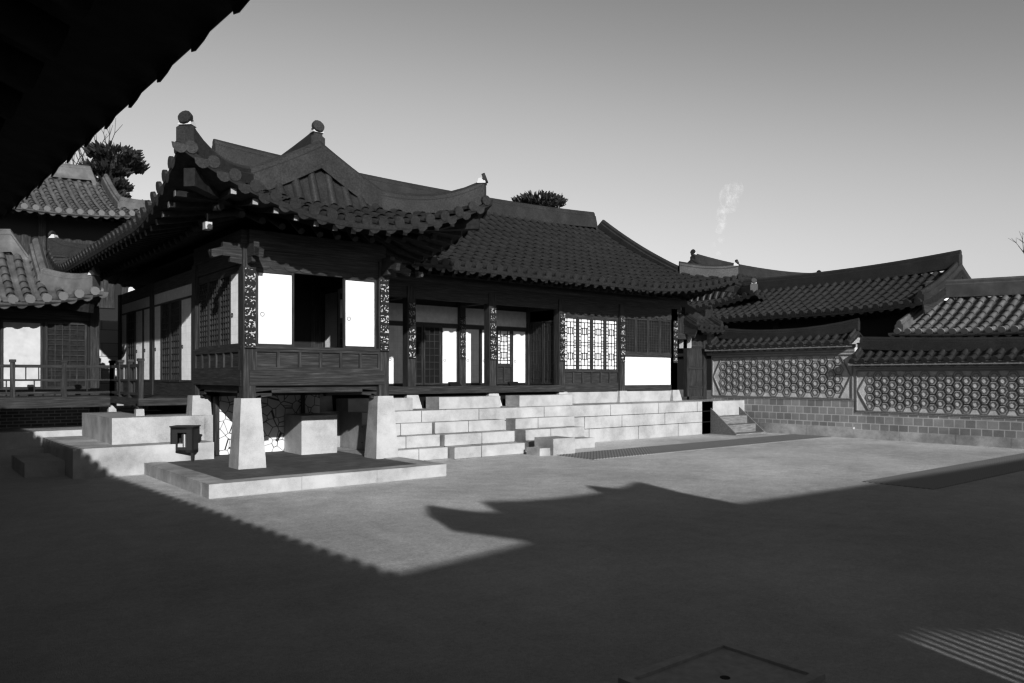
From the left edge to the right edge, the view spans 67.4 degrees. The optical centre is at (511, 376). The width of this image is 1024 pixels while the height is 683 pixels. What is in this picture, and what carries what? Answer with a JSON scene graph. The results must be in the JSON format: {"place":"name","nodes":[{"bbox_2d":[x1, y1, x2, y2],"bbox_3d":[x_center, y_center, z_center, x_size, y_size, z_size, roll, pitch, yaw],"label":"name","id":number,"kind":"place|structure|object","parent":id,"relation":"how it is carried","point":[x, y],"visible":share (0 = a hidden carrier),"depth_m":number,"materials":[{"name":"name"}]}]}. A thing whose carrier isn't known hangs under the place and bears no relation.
{"place":"outdoors","nodes":[
{"label":"outdoors","id":0,"kind":"place"},
{"bbox_2d":[0,0,249,219],"bbox_3d":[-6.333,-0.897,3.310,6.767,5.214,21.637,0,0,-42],"label":"range","id":1,"kind":"structure","parent":0,"point":[75,75],"depth_m":2.36,"materials":[{"name":"tile"}]},
{"bbox_2d":[0,433,1023,682],"bbox_3d":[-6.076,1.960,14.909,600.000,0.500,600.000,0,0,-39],"label":"ground","id":2,"kind":"structure","parent":0,"point":[818,555],"depth_m":6.74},
{"bbox_2d":[0,163,151,320],"bbox_3d":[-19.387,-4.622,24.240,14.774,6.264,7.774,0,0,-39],"label":"building","id":3,"kind":"structure","parent":2,"relation":"on","point":[62,204],"depth_m":25.37,"materials":[{"name":"grey tile"}]},
{"bbox_2d":[0,229,213,478],"bbox_3d":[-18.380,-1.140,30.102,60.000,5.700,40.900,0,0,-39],"label":"annex","id":4,"kind":"object","parent":2,"relation":"on","point":[62,366],"visible":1,"depth_m":16.13,"materials":[{"name":"stone"}]},
{"bbox_2d":[144,229,445,498],"bbox_3d":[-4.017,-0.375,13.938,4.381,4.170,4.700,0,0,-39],"label":"pavilion","id":5,"kind":"structure","parent":2,"relation":"on","point":[266,374],"depth_m":13.74,"materials":[{"name":"wood"}]},
{"bbox_2d":[44,110,492,289],"bbox_3d":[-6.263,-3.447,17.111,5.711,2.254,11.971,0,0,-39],"label":"roof wing","id":6,"kind":"structure","parent":5,"relation":"on","point":[311,182],"depth_m":13.42,"materials":[{"name":"grey tile"}]},
{"bbox_2d":[115,253,712,460],"bbox_3d":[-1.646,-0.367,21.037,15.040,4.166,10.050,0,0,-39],"label":"hall","id":7,"kind":"structure","parent":2,"relation":"on","point":[479,367],"depth_m":19.59,"materials":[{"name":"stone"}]},
{"bbox_2d":[177,139,744,300],"bbox_3d":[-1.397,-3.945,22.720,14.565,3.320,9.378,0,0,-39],"label":"roof","id":8,"kind":"structure","parent":7,"relation":"on","point":[518,242],"depth_m":21.65,"materials":[{"name":"tile"}]},
{"bbox_2d":[65,119,1023,287],"bbox_3d":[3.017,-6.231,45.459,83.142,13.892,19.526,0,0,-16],"label":"trees","id":9,"kind":"object","parent":2,"relation":"on","point":[111,162],"visible":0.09,"depth_m":39.52,"materials":[{"name":"black plant"}]},
{"bbox_2d":[705,318,1023,448],"bbox_3d":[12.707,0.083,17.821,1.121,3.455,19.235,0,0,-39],"label":"boundary wall","id":10,"kind":"structure","parent":2,"relation":"on","point":[827,380],"depth_m":20.95,"materials":[{"name":"brick"}]},
{"bbox_2d":[64,0,1023,296],"label":"sky","id":11,"kind":"structure","parent":0,"point":[802,136],"materials":[{"name":"grey"}]},
{"bbox_2d":[677,304,764,434],"bbox_3d":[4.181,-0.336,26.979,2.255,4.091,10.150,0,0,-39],"label":"gate","id":12,"kind":"structure","parent":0,"point":[698,329],"depth_m":24.58,"materials":[{"name":"wood"}]},
{"bbox_2d":[677,249,1023,398],"bbox_3d":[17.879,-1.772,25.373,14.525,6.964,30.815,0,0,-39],"label":"buildings","id":13,"kind":"structure","parent":0,"point":[914,297],"depth_m":24.58,"materials":[{"name":"tile"}]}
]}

